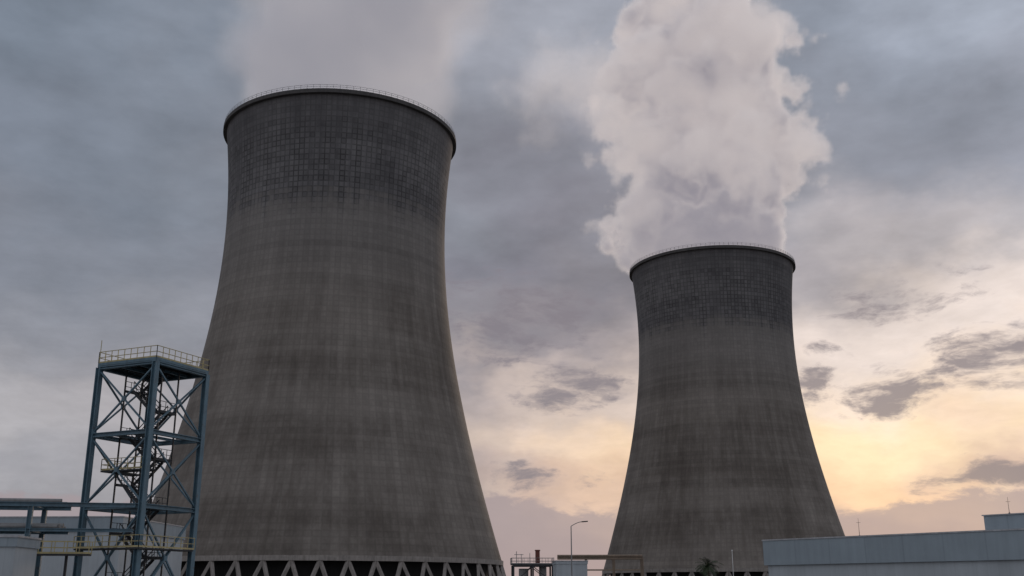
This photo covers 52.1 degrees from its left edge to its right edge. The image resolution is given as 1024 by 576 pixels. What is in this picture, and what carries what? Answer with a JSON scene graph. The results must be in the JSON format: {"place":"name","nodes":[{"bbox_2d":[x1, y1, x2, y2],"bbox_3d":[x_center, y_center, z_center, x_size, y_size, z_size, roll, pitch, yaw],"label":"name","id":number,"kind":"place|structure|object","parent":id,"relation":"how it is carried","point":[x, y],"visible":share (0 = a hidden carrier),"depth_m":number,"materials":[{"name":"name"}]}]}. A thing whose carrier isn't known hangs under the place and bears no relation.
{"place":"outdoors","nodes":[
{"label":"outdoors","id":0,"kind":"place"},
{"bbox_2d":[0,547,36,575],"bbox_3d":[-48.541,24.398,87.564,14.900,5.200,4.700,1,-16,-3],"label":"walls","id":1,"kind":"structure","parent":0,"point":[17,561],"depth_m":86.83,"materials":[{"name":"grey metal"}]},
{"bbox_2d":[0,537,40,548],"bbox_3d":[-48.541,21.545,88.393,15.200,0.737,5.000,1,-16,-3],"label":"fascia","id":2,"kind":"structure","parent":1,"relation":"on","point":[18,542],"depth_m":86.81,"materials":[{"name":"grey metal"}]},
{"bbox_2d":[0,535,41,539],"bbox_3d":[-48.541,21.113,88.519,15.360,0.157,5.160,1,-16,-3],"label":"coping","id":3,"kind":"object","parent":2,"relation":"on","point":[19,536],"visible":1,"depth_m":86.80,"materials":[{"name":"metal"}]},
{"bbox_2d":[0,516,185,575],"bbox_3d":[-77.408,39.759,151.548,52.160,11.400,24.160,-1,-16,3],"label":"warehouse","id":4,"kind":"structure","parent":0,"point":[54,565],"depth_m":140.23,"materials":[{"name":"metal"}]},
{"bbox_2d":[0,0,1023,575],"label":"sky","id":5,"kind":"structure","parent":0,"point":[878,145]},
{"bbox_2d":[510,550,553,575],"bbox_3d":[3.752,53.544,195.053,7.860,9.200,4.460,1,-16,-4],"label":"process platform","id":6,"kind":"structure","parent":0,"point":[542,570],"depth_m":194.75,"materials":[{"name":"grey metal"}]},
{"bbox_2d":[553,564,586,575],"bbox_3d":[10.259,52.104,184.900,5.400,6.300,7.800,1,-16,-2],"label":"walls","id":7,"kind":"structure","parent":0,"point":[565,569],"depth_m":181.78,"materials":[{"name":"grey metal"}]},
{"bbox_2d":[552,561,587,564],"bbox_3d":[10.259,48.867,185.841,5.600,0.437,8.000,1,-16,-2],"label":"fascia","id":8,"kind":"structure","parent":7,"relation":"on","point":[569,562],"depth_m":182.02,"materials":[{"name":"grey metal"}]},
{"bbox_2d":[552,560,587,562],"bbox_3d":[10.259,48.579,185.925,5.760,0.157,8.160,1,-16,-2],"label":"coping","id":9,"kind":"object","parent":8,"relation":"on","point":[569,560],"visible":0.5,"depth_m":182.04,"materials":[{"name":"metal"}]},
{"bbox_2d":[768,560,1023,575],"bbox_3d":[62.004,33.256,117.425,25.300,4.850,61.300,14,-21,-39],"label":"walls","id":10,"kind":"structure","parent":0,"point":[985,568],"depth_m":118.31,"materials":[{"name":"grey metal"}]},
{"bbox_2d":[763,530,1023,564],"bbox_3d":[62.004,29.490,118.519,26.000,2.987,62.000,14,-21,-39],"label":"fascia","id":11,"kind":"structure","parent":10,"relation":"on","point":[985,546],"depth_m":119.22,"materials":[{"name":"grey metal"}]},
{"bbox_2d":[762,528,1023,540],"bbox_3d":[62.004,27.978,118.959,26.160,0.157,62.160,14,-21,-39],"label":"coping","id":12,"kind":"object","parent":11,"relation":"on","point":[896,534],"visible":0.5,"depth_m":119.58,"materials":[{"name":"metal"}]},
{"bbox_2d":[984,514,1023,529],"bbox_3d":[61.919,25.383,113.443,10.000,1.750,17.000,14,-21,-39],"label":"roof penthouse","id":13,"kind":"object","parent":12,"relation":"on","point":[1011,521],"visible":0.75,"depth_m":114.89,"materials":[{"name":"grey metal"}]},
{"bbox_2d":[981,513,1023,515],"bbox_3d":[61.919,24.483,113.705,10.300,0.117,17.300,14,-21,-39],"label":"penthouse coping","id":14,"kind":"object","parent":13,"relation":"on","point":[1002,514],"visible":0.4,"depth_m":115.04,"materials":[{"name":"metal"}]},
{"label":"ground","id":15,"kind":"structure","parent":0,"visible":0},
{"bbox_2d":[0,498,135,575],"bbox_3d":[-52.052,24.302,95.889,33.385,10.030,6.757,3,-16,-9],"label":"pipe rack","id":16,"kind":"object","parent":15,"relation":"on","point":[28,528],"visible":0.82,"depth_m":96.95,"materials":[{"name":"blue metal"}]},
{"bbox_2d":[72,341,209,575],"bbox_3d":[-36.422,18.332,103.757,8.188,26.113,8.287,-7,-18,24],"label":"steel stair tower","id":17,"kind":"structure","parent":15,"relation":"on","point":[154,372],"depth_m":103.08,"materials":[{"name":"blue metal"}]},
{"bbox_2d":[147,84,505,575],"bbox_3d":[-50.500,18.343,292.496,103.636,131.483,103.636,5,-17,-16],"label":"cooling tower","id":18,"kind":"structure","parent":15,"relation":"on","point":[337,441],"depth_m":262.13,"materials":[{"name":"concrete"}]},
{"bbox_2d":[571,521,587,575],"bbox_3d":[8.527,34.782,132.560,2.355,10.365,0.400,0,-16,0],"label":"street lamp","id":19,"kind":"object","parent":15,"relation":"on","point":[571,545],"visible":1,"depth_m":133.14,"materials":[{"name":"grey metal"}]},
{"bbox_2d":[557,555,643,575],"bbox_3d":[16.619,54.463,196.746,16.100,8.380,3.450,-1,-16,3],"label":"gantry frame","id":20,"kind":"object","parent":15,"relation":"on","point":[613,558],"visible":1,"depth_m":196.92,"materials":[{"name":"beige metal"}]},
{"bbox_2d":[695,557,719,575],"bbox_3d":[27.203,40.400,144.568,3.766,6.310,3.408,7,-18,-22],"label":"tree","id":21,"kind":"object","parent":15,"relation":"on","point":[707,569],"visible":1,"depth_m":144.68,"materials":[{"name":"green plant"}]},
{"bbox_2d":[602,242,844,575],"bbox_3d":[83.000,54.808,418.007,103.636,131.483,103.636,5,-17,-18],"label":"cooling tower","id":22,"kind":"structure","parent":15,"relation":"on","point":[723,462],"depth_m":390.60,"materials":[{"name":"concrete"}]}
]}

